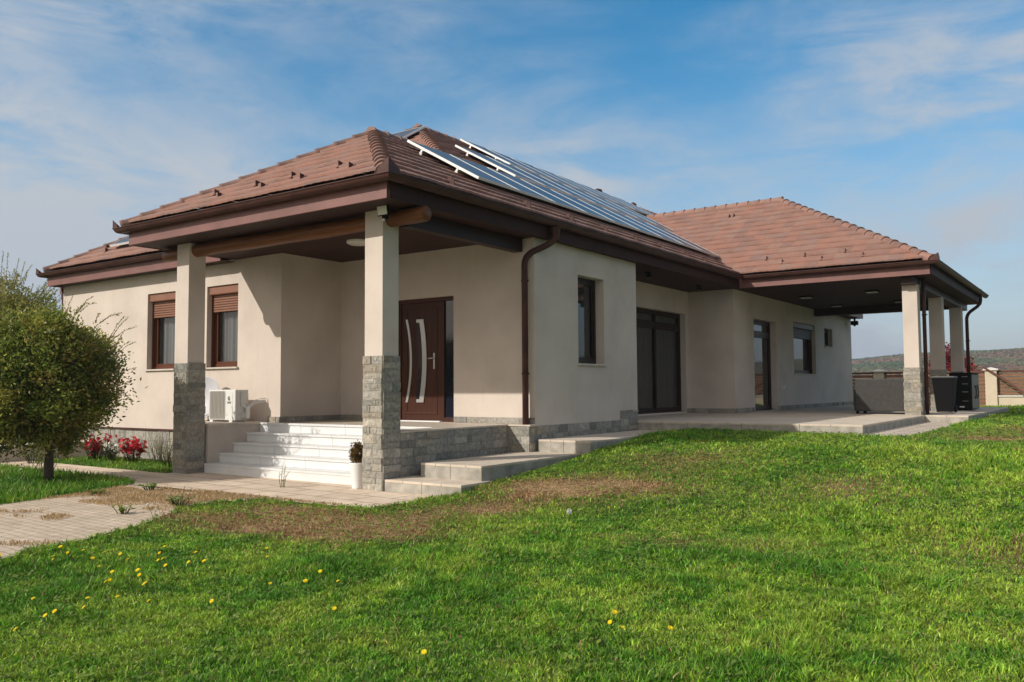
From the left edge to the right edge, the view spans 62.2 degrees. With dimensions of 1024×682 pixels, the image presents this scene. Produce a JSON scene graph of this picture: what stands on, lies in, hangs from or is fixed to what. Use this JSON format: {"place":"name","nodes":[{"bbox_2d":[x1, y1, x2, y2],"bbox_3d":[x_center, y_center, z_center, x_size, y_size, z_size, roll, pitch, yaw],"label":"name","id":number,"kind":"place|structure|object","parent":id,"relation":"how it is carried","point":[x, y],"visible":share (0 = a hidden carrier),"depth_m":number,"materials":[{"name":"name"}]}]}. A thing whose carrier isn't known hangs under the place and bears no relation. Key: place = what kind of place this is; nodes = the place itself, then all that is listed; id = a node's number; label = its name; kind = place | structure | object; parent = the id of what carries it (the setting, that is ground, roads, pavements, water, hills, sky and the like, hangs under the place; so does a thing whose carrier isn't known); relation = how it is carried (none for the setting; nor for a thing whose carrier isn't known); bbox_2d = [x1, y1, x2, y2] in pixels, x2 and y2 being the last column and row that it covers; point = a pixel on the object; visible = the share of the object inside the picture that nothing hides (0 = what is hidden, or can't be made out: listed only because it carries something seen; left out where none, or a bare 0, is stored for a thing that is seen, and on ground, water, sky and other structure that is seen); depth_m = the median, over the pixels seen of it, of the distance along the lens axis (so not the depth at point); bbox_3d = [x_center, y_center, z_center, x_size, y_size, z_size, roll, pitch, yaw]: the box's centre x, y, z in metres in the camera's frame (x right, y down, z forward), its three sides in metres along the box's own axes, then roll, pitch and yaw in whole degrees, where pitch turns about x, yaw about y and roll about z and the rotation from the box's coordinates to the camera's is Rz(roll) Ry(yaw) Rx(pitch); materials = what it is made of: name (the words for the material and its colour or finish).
{"place":"outdoors","nodes":[
{"label":"outdoors","id":0,"kind":"place"},
{"bbox_2d":[0,455,171,504],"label":"verge grass","id":1,"kind":"structure","parent":0,"point":[14,487],"depth_m":12.37,"materials":[{"name":"green plant"}]},
{"bbox_2d":[0,484,282,558],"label":"brick path","id":2,"kind":"structure","parent":0,"point":[87,519],"depth_m":8.82,"materials":[{"name":"beige brick"}]},
{"bbox_2d":[84,487,105,495],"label":"weed","id":3,"kind":"object","parent":2,"relation":"on","point":[94,491],"visible":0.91,"depth_m":10.79,"materials":[{"name":"green plant"}]},
{"bbox_2d":[109,504,136,513],"bbox_3d":[-4.204,1.822,9.167,0.213,0.121,0.229,-2,-4,30],"label":"weed","id":4,"kind":"object","parent":2,"relation":"on","point":[121,510],"visible":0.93,"depth_m":9.15,"materials":[{"name":"green plant"}]},
{"bbox_2d":[138,482,157,490],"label":"weed","id":5,"kind":"object","parent":2,"relation":"on","point":[153,486],"visible":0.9,"depth_m":11.29,"materials":[{"name":"green plant"}]},
{"bbox_2d":[0,484,342,545],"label":"dry path grass","id":6,"kind":"structure","parent":2,"relation":"on","point":[156,495],"depth_m":10.36,"materials":[{"name":"brown plant"}]},
{"bbox_2d":[0,461,432,507],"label":"stone path","id":7,"kind":"structure","parent":0,"point":[315,491],"depth_m":11.69,"materials":[{"name":"beige stone"}]},
{"bbox_2d":[19,447,44,462],"bbox_3d":[-8.893,2.098,15.699,0.544,0.364,0.536,0,-3,-12],"label":"weed","id":8,"kind":"object","parent":7,"relation":"on","point":[28,457],"visible":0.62,"depth_m":15.70,"materials":[{"name":"green plant"}]},
{"bbox_2d":[279,466,289,487],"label":"weed","id":9,"kind":"object","parent":7,"relation":"on","point":[281,477],"visible":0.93,"depth_m":11.54,"materials":[{"name":"green plant"}]},
{"bbox_2d":[348,440,362,488],"bbox_3d":[-2.063,1.649,11.389,0.301,0.649,0.307,1,-3,-18],"label":"potted shrub","id":10,"kind":"object","parent":7,"relation":"on","point":[356,465],"visible":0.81,"depth_m":11.30,"materials":[{"name":"white ceramic"}]},
{"bbox_2d":[0,402,1023,681],"bbox_3d":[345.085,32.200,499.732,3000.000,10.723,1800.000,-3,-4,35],"label":"ground","id":11,"kind":"structure","parent":0,"point":[586,492],"depth_m":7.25,"materials":[{"name":"green plant"}]},
{"bbox_2d":[0,251,61,320],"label":"tall shrub tree","id":12,"kind":"object","parent":11,"relation":"on","point":[6,297],"visible":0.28,"depth_m":19.59,"materials":[{"name":"green plant"}]},
{"bbox_2d":[31,456,61,471],"bbox_3d":[-7.433,1.995,13.591,0.360,0.314,0.450,0,-3,-1],"label":"weed","id":13,"kind":"object","parent":11,"relation":"on","point":[42,464],"visible":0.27,"depth_m":13.50,"materials":[{"name":"green plant"}]},
{"bbox_2d":[0,440,105,461],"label":"shrub","id":14,"kind":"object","parent":11,"relation":"on","point":[74,454],"depth_m":16.48,"materials":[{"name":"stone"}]},
{"bbox_2d":[0,289,146,481],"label":"round tree","id":15,"kind":"object","parent":11,"relation":"on","point":[57,368],"visible":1,"depth_m":12.13,"materials":[{"name":"green plant"}]},
{"bbox_2d":[79,433,117,460],"bbox_3d":[-8.059,2.047,16.445,0.580,0.539,0.623,-3,-4,35],"label":"begonia","id":16,"kind":"object","parent":11,"relation":"on","point":[94,448],"visible":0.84,"depth_m":16.36,"materials":[{"name":"red plant"}]},
{"bbox_2d":[99,440,123,461],"bbox_3d":[-7.567,2.067,16.065,0.546,0.450,0.442,-3,-4,35],"label":"begonia","id":17,"kind":"object","parent":11,"relation":"on","point":[110,449],"visible":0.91,"depth_m":16.00,"materials":[{"name":"white plant"}]},
{"bbox_2d":[116,436,147,462],"bbox_3d":[-7.093,2.015,15.819,0.553,0.521,0.616,1,-4,-24],"label":"begonia","id":18,"kind":"object","parent":11,"relation":"on","point":[134,445],"visible":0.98,"depth_m":15.78,"materials":[{"name":"red plant"}]},
{"bbox_2d":[148,431,163,459],"bbox_3d":[-6.686,1.974,16.039,0.292,0.619,0.339,-3,-4,35],"label":"dry plant","id":19,"kind":"object","parent":11,"relation":"on","point":[156,444],"visible":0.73,"depth_m":16.05,"materials":[{"name":"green plant"}]},
{"bbox_2d":[142,435,172,463],"bbox_3d":[-6.376,1.988,15.583,0.520,0.539,0.619,-3,-4,35],"label":"dry plant","id":20,"kind":"object","parent":11,"relation":"on","point":[159,443],"visible":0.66,"depth_m":15.53,"materials":[{"name":"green plant"}]},
{"bbox_2d":[153,444,171,467],"bbox_3d":[-5.932,1.992,14.784,0.632,0.435,0.646,-3,-4,35],"label":"dry plant","id":21,"kind":"object","parent":11,"relation":"on","point":[168,459],"visible":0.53,"depth_m":14.73,"materials":[{"name":"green plant"}]},
{"bbox_2d":[164,493,194,506],"bbox_3d":[-3.856,1.843,9.765,0.321,0.144,0.345,-1,-3,8],"label":"weed","id":22,"kind":"object","parent":11,"relation":"on","point":[172,499],"visible":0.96,"depth_m":9.75,"materials":[{"name":"green plant"}]},
{"bbox_2d":[421,649,428,662],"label":"dandelion","id":23,"kind":"object","parent":11,"relation":"on","point":[424,651],"visible":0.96,"depth_m":4.23,"materials":[{"name":"yellow plant"}]},
{"bbox_2d":[385,476,490,496],"bbox_3d":[-0.958,1.926,10.873,1.271,0.280,0.606,-3,-4,35],"label":"stone step","id":24,"kind":"object","parent":11,"relation":"on","point":[420,485],"visible":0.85,"depth_m":10.68,"materials":[{"name":"stone"}]},
{"bbox_2d":[421,451,579,481],"bbox_3d":[-0.064,1.841,12.035,1.016,0.370,2.546,-3,-4,35],"label":"stone step","id":25,"kind":"object","parent":11,"relation":"on","point":[488,467],"visible":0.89,"depth_m":11.26,"materials":[{"name":"stone"}]},
{"bbox_2d":[36,123,988,490],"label":"house","id":26,"kind":"structure","parent":11,"relation":"on","point":[446,313],"depth_m":14.95,"materials":[{"name":"paint"}]},
{"bbox_2d":[109,236,128,246],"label":"solar panel","id":27,"kind":"object","parent":26,"relation":"attached to","point":[122,241],"visible":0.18,"depth_m":18.16,"materials":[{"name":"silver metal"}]},
{"bbox_2d":[144,292,175,370],"bbox_3d":[-6.864,-0.180,16.876,1.010,1.548,0.359,-3,-4,35],"label":"window","id":28,"kind":"structure","parent":26,"relation":"in","point":[163,314],"depth_m":17.07,"materials":[{"name":"brown wood"}]},
{"bbox_2d":[205,377,218,420],"bbox_3d":[-5.557,1.050,15.293,0.572,0.818,0.541,1,-3,-20],"label":"satellite dish","id":29,"kind":"object","parent":26,"relation":"on","point":[211,383],"visible":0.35,"depth_m":15.33,"materials":[{"name":"grey"}]},
{"bbox_2d":[206,284,237,368],"bbox_3d":[-5.270,-0.255,15.750,0.988,1.551,0.361,-3,-4,35],"label":"window","id":30,"kind":"structure","parent":26,"relation":"in","point":[224,340],"depth_m":15.92,"materials":[{"name":"brown wood"}]},
{"bbox_2d":[209,390,265,421],"bbox_3d":[-4.814,1.131,14.851,0.942,0.555,0.515,-3,-4,35],"label":"air conditioner","id":31,"kind":"object","parent":26,"relation":"on","point":[230,405],"visible":1,"depth_m":14.64,"materials":[{"name":"white plastic"}]},
{"bbox_2d":[346,239,364,245],"bbox_3d":[-2.461,-1.570,13.599,0.380,0.070,0.380,-3,-4,35],"label":"ceiling lamp","id":32,"kind":"object","parent":26,"relation":"attached to","point":[356,242],"visible":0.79,"depth_m":13.46,"materials":[{"name":"white plastic"}]},
{"bbox_2d":[377,205,389,220],"bbox_3d":[-1.647,-1.681,11.083,0.190,0.245,0.171,-3,-4,35],"label":"floodlight","id":33,"kind":"object","parent":26,"relation":"attached to","point":[383,211],"visible":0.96,"depth_m":11.02,"materials":[{"name":"white plastic"}]},
{"bbox_2d":[392,126,424,139],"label":"solar panel","id":34,"kind":"object","parent":26,"relation":"attached to","point":[405,134],"visible":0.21,"depth_m":19.69,"materials":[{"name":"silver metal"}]},
{"bbox_2d":[398,296,453,421],"bbox_3d":[-1.480,0.323,14.664,1.320,2.134,0.170,-3,-4,35],"label":"front door","id":35,"kind":"structure","parent":26,"relation":"in","point":[426,325],"depth_m":14.67,"materials":[{"name":"brown wood"}]},
{"bbox_2d":[407,140,517,191],"bbox_3d":[-0.883,-2.912,14.277,1.740,0.150,1.235,33,16,32],"label":"solar panel","id":36,"kind":"object","parent":26,"relation":"attached to","point":[463,167],"visible":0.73,"depth_m":14.10,"materials":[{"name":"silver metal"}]},
{"bbox_2d":[460,139,534,172],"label":"solar panel","id":37,"kind":"object","parent":26,"relation":"attached to","point":[491,153],"visible":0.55,"depth_m":21.43,"materials":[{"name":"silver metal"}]},
{"bbox_2d":[455,145,543,186],"bbox_3d":[-0.322,-3.771,18.427,1.840,0.150,1.235,33,16,32],"label":"solar panel","id":38,"kind":"object","parent":26,"relation":"attached to","point":[501,167],"visible":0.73,"depth_m":18.25,"materials":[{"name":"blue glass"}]},
{"bbox_2d":[450,154,553,202],"bbox_3d":[-0.204,-2.892,15.208,1.740,0.085,1.165,33,16,32],"label":"solar panel","id":39,"kind":"object","parent":26,"relation":"attached to","point":[522,189],"visible":0.73,"depth_m":15.14,"materials":[{"name":"blue glass"}]},
{"bbox_2d":[489,149,558,181],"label":"solar panel","id":40,"kind":"object","parent":26,"relation":"attached to","point":[528,167],"visible":0.54,"depth_m":22.48,"materials":[{"name":"blue glass"}]},
{"bbox_2d":[490,157,570,195],"bbox_3d":[0.357,-3.751,19.358,1.840,0.085,1.165,33,16,32],"label":"solar panel","id":41,"kind":"object","parent":26,"relation":"attached to","point":[549,186],"visible":0.68,"depth_m":19.29,"materials":[{"name":"blue glass"}]},
{"bbox_2d":[490,168,585,213],"bbox_3d":[0.442,-2.844,16.119,1.740,0.085,1.165,33,16,32],"label":"solar panel","id":42,"kind":"object","parent":26,"relation":"attached to","point":[559,201],"visible":0.7,"depth_m":16.06,"materials":[{"name":"blue glass"}]},
{"bbox_2d":[515,159,579,189],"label":"solar panel","id":43,"kind":"object","parent":26,"relation":"attached to","point":[553,177],"visible":0.56,"depth_m":23.40,"materials":[{"name":"blue glass"}]},
{"bbox_2d":[515,166,595,203],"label":"solar panel","id":44,"kind":"object","parent":26,"relation":"attached to","point":[575,195],"visible":0.63,"depth_m":20.18,"materials":[{"name":"blue glass"}]},
{"bbox_2d":[534,166,599,196],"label":"solar panel","id":45,"kind":"object","parent":26,"relation":"attached to","point":[577,186],"visible":0.53,"depth_m":24.31,"materials":[{"name":"blue glass"}]},
{"bbox_2d":[522,179,613,222],"bbox_3d":[1.087,-2.797,17.029,1.740,0.085,1.165,33,16,32],"label":"solar panel","id":46,"kind":"object","parent":26,"relation":"attached to","point":[588,211],"visible":0.71,"depth_m":16.97,"materials":[{"name":"blue glass"}]},
{"bbox_2d":[542,176,617,211],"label":"solar panel","id":47,"kind":"object","parent":26,"relation":"attached to","point":[598,203],"visible":0.68,"depth_m":21.11,"materials":[{"name":"blue glass"}]},
{"bbox_2d":[555,174,618,203],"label":"solar panel","id":48,"kind":"object","parent":26,"relation":"attached to","point":[600,195],"visible":0.55,"depth_m":25.21,"materials":[{"name":"blue glass"}]},
{"bbox_2d":[578,277,607,365],"bbox_3d":[1.303,-0.338,14.818,0.285,1.545,0.960,-3,-4,35],"label":"window","id":49,"kind":"structure","parent":26,"relation":"in","point":[586,287],"depth_m":15.02,"materials":[{"name":"brown glass"}]},
{"bbox_2d":[553,190,638,230],"bbox_3d":[1.733,-2.749,17.939,1.740,0.085,1.165,33,16,32],"label":"solar panel","id":50,"kind":"object","parent":26,"relation":"attached to","point":[617,220],"visible":0.69,"depth_m":17.89,"materials":[{"name":"blue glass"}]},
{"bbox_2d":[564,184,637,218],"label":"solar panel","id":51,"kind":"object","parent":26,"relation":"attached to","point":[620,211],"visible":0.62,"depth_m":22.02,"materials":[{"name":"blue glass"}]},
{"bbox_2d":[576,182,635,209],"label":"solar panel","id":52,"kind":"object","parent":26,"relation":"attached to","point":[625,205],"visible":0.55,"depth_m":26.14,"materials":[{"name":"blue glass"}]},
{"bbox_2d":[579,199,661,238],"bbox_3d":[2.378,-2.702,18.850,1.740,0.085,1.165,33,16,32],"label":"solar panel","id":53,"kind":"object","parent":26,"relation":"attached to","point":[643,230],"visible":0.69,"depth_m":18.79,"materials":[{"name":"blue glass"}]},
{"bbox_2d":[592,188,649,214],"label":"solar panel","id":54,"kind":"object","parent":26,"relation":"attached to","point":[639,210],"visible":0.55,"depth_m":27.03,"materials":[{"name":"blue glass"}]},
{"bbox_2d":[586,192,656,225],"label":"solar panel","id":55,"kind":"object","parent":26,"relation":"attached to","point":[633,214],"visible":0.65,"depth_m":22.94,"materials":[{"name":"blue glass"}]},
{"bbox_2d":[613,196,651,214],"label":"solar panel","id":56,"kind":"object","parent":26,"relation":"attached to","point":[634,206],"visible":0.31,"depth_m":28.13,"materials":[{"name":"blue glass"}]},
{"bbox_2d":[610,201,673,231],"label":"solar panel","id":57,"kind":"object","parent":26,"relation":"attached to","point":[657,223],"visible":0.58,"depth_m":23.85,"materials":[{"name":"blue glass"}]},
{"bbox_2d":[605,208,682,244],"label":"solar panel","id":58,"kind":"object","parent":26,"relation":"attached to","point":[665,237],"visible":0.69,"depth_m":19.69,"materials":[{"name":"blue glass"}]},
{"bbox_2d":[645,272,651,277],"bbox_3d":[2.812,-1.361,17.457,0.140,0.115,0.140,-3,-4,35],"label":"spotlight","id":59,"kind":"object","parent":26,"relation":"attached to","point":[648,275],"visible":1,"depth_m":17.41,"materials":[{"name":"black plastic"}]},
{"bbox_2d":[636,307,680,413],"bbox_3d":[2.956,0.451,19.352,0.074,2.405,4.150,-3,-4,35],"label":"patio door","id":60,"kind":"structure","parent":26,"relation":"in","point":[658,332],"depth_m":20.06,"materials":[{"name":"brown glass"}]},
{"bbox_2d":[628,216,701,250],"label":"solar panel","id":61,"kind":"object","parent":26,"relation":"attached to","point":[686,244],"visible":0.68,"depth_m":20.61,"materials":[{"name":"blue glass"}]},
{"bbox_2d":[648,223,718,256],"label":"solar panel","id":62,"kind":"object","parent":26,"relation":"attached to","point":[704,250],"visible":0.67,"depth_m":21.54,"materials":[{"name":"blue glass"}]},
{"bbox_2d":[753,320,771,410],"bbox_3d":[6.515,0.643,22.401,0.072,2.370,1.750,-3,-4,35],"label":"terrace door","id":63,"kind":"structure","parent":26,"relation":"in","point":[762,356],"depth_m":22.64,"materials":[{"name":"brown glass"}]},
{"bbox_2d":[793,322,817,374],"bbox_3d":[8.632,0.247,25.246,0.275,1.523,2.260,-3,-4,35],"label":"window","id":64,"kind":"structure","parent":26,"relation":"in","point":[802,337],"depth_m":25.53,"materials":[{"name":"brown glass"}]},
{"bbox_2d":[799,296,813,298],"bbox_3d":[7.746,-1.150,22.328,0.300,0.048,0.300,-3,-4,35],"label":"ceiling lamp","id":65,"kind":"object","parent":26,"relation":"attached to","point":[805,297],"visible":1,"depth_m":22.26,"materials":[{"name":"white plastic"}]},
{"bbox_2d":[824,329,833,347],"bbox_3d":[10.125,-0.086,27.364,0.255,0.618,1.010,-3,-4,35],"label":"window","id":66,"kind":"structure","parent":26,"relation":"in","point":[825,330],"depth_m":27.66,"materials":[{"name":"brown glass"}]},
{"bbox_2d":[851,318,857,325],"bbox_3d":[11.762,-0.647,29.123,0.220,0.300,0.180,-3,-4,35],"label":"security camera","id":67,"kind":"object","parent":26,"relation":"attached to","point":[854,323],"visible":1,"depth_m":29.06,"materials":[{"name":"black plastic"}]},
{"bbox_2d":[864,290,879,292],"bbox_3d":[8.960,-1.227,21.103,0.300,0.048,0.300,-3,-4,35],"label":"ceiling lamp","id":68,"kind":"object","parent":26,"relation":"attached to","point":[872,291],"visible":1,"depth_m":21.02,"materials":[{"name":"white plastic"}]},
{"bbox_2d":[538,430,664,454],"bbox_3d":[1.783,1.801,14.270,0.936,0.440,3.461,-3,-4,35],"label":"stone step","id":69,"kind":"object","parent":11,"relation":"on","point":[581,444],"visible":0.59,"depth_m":13.03,"materials":[{"name":"concrete"}]},
{"bbox_2d":[611,610,617,626],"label":"dandelion","id":70,"kind":"object","parent":11,"relation":"on","point":[615,611],"visible":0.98,"depth_m":4.75,"materials":[{"name":"yellow plant"}]},
{"bbox_2d":[665,626,672,645],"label":"dandelion","id":71,"kind":"object","parent":11,"relation":"on","point":[670,627],"visible":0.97,"depth_m":4.39,"materials":[{"name":"yellow plant"}]},
{"bbox_2d":[638,413,736,420],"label":"terrace","id":72,"kind":"structure","parent":11,"relation":"on","point":[664,416],"depth_m":18.93,"materials":[{"name":"concrete"}]},
{"bbox_2d":[638,413,922,433],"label":"terrace","id":73,"kind":"structure","parent":11,"relation":"on","point":[834,424],"depth_m":15.56,"materials":[{"name":"concrete"}]},
{"bbox_2d":[748,406,942,421],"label":"terrace","id":74,"kind":"structure","parent":11,"relation":"on","point":[841,410],"depth_m":20.93,"materials":[{"name":"concrete"}]},
{"bbox_2d":[854,378,924,413],"bbox_3d":[8.667,1.264,19.451,1.440,0.800,0.840,-3,-4,35],"label":"garden sofa","id":75,"kind":"object","parent":74,"relation":"on","point":[878,394],"visible":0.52,"depth_m":19.19,"materials":[{"name":"fabric"}]},
{"bbox_2d":[852,372,872,404],"bbox_3d":[13.061,1.980,34.899,3.520,1.330,0.100,-3,-4,35],"label":"garden fence","id":76,"kind":"object","parent":11,"relation":"on","point":[861,376],"visible":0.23,"depth_m":34.20,"materials":[{"name":"brown wood"}]},
{"bbox_2d":[871,369,886,378],"bbox_3d":[14.653,1.982,33.770,0.500,1.720,0.500,-3,-4,35],"label":"fence post","id":77,"kind":"object","parent":11,"relation":"on","point":[878,374],"visible":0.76,"depth_m":33.65,"materials":[{"name":"paint"}]},
{"bbox_2d":[884,371,985,405],"bbox_3d":[16.244,1.834,32.650,3.520,1.330,0.100,-3,-4,35],"label":"garden fence","id":78,"kind":"object","parent":11,"relation":"on","point":[982,388],"visible":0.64,"depth_m":31.76,"materials":[{"name":"brown wood"}]},
{"bbox_2d":[922,342,980,381],"bbox_3d":[19.140,1.355,36.791,2.211,2.958,2.321,0,-3,-8],"label":"red leaf tree","id":79,"kind":"object","parent":11,"relation":"on","point":[948,359],"visible":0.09,"depth_m":36.49,"materials":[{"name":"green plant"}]},
{"bbox_2d":[925,407,1008,421],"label":"terrace","id":80,"kind":"structure","parent":11,"relation":"on","point":[964,415],"depth_m":18.65,"materials":[{"name":"concrete"}]},
{"bbox_2d":[931,376,957,411],"bbox_3d":[10.306,1.266,20.174,0.500,0.854,0.614,-3,-4,35],"label":"rubbish bin","id":81,"kind":"object","parent":80,"relation":"on","point":[944,388],"visible":1,"depth_m":19.98,"materials":[{"name":"black plastic"}]},
{"bbox_2d":[948,373,979,409],"bbox_3d":[11.693,1.290,21.878,0.577,0.925,1.404,-3,-4,35],"label":"storage cabinet","id":82,"kind":"object","parent":80,"relation":"on","point":[967,392],"visible":0.77,"depth_m":21.32,"materials":[{"name":"black plastic"}]},
{"bbox_2d":[983,367,998,405],"bbox_3d":[17.835,1.835,31.521,0.500,1.720,0.500,-3,-4,35],"label":"fence post","id":83,"kind":"object","parent":11,"relation":"on","point":[991,390],"visible":0.86,"depth_m":31.37,"materials":[{"name":"paint"}]},
{"bbox_2d":[983,367,1023,393],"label":"wooden pole","id":84,"kind":"object","parent":11,"relation":"on","point":[1007,381],"visible":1,"depth_m":30.74,"materials":[{"name":"brown wood"}]},
{"bbox_2d":[997,370,1023,405],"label":"garden fence","id":85,"kind":"object","parent":11,"relation":"on","point":[1009,398],"visible":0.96,"depth_m":31.12,"materials":[{"name":"paint"}]},
{"bbox_2d":[0,0,1023,358],"label":"sky","id":86,"kind":"structure","parent":0,"point":[902,121],"materials":[{"name":"blue"}]},
{"bbox_2d":[857,422,958,435],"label":"terrace path","id":87,"kind":"structure","parent":0,"point":[915,428],"depth_m":15.35,"materials":[{"name":"beige stone"}]},
{"bbox_3d":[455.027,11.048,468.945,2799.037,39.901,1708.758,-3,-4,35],"label":"hills","id":88,"kind":"structure","parent":0,"visible":0},
{"bbox_2d":[852,348,1023,395],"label":"autumn forest","id":89,"kind":"object","parent":88,"relation":"on","point":[1006,359],"visible":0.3,"depth_m":573.74,"materials":[{"name":"green plant"}]}
]}

